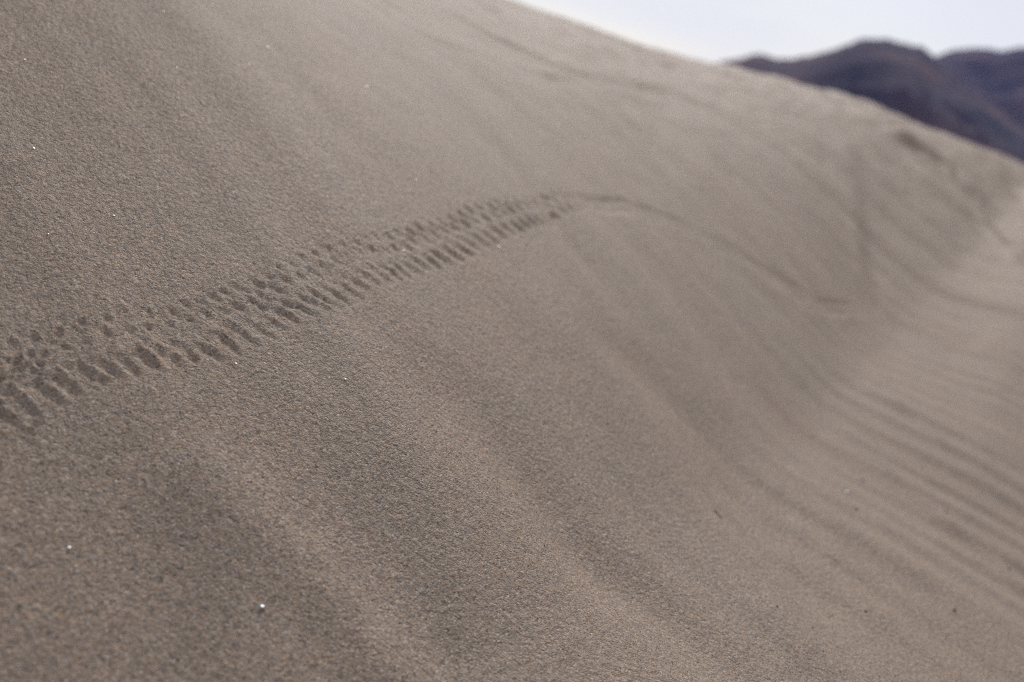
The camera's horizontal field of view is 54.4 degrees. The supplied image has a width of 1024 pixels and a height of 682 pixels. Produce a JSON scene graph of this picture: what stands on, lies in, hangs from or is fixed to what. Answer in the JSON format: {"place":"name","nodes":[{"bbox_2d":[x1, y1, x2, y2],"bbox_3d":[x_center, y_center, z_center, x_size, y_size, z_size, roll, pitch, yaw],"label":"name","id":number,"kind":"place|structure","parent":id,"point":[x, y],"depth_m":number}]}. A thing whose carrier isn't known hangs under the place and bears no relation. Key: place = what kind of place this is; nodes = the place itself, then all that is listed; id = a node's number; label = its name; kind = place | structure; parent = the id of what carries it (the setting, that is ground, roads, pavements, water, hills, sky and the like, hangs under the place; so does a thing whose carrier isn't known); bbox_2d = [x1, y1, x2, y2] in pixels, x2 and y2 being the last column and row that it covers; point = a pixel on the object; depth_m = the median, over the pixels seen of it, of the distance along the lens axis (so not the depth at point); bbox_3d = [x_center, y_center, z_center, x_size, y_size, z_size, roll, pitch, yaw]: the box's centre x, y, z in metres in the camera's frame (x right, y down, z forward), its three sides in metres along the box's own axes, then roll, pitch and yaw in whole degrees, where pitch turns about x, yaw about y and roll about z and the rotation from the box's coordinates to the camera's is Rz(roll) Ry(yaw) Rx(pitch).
{"place":"outdoors","nodes":[
{"label":"outdoors","id":0,"kind":"place"},
{"bbox_2d":[0,0,1023,681],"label":"dune","id":1,"kind":"structure","parent":0,"point":[252,356],"depth_m":0.69},
{"bbox_2d":[516,0,1023,62],"label":"sky","id":2,"kind":"structure","parent":0,"point":[717,31]},
{"bbox_2d":[719,38,1023,163],"bbox_3d":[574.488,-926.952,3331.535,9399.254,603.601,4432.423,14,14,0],"label":"mountain range","id":3,"kind":"structure","parent":0,"point":[921,85],"depth_m":3328.51},
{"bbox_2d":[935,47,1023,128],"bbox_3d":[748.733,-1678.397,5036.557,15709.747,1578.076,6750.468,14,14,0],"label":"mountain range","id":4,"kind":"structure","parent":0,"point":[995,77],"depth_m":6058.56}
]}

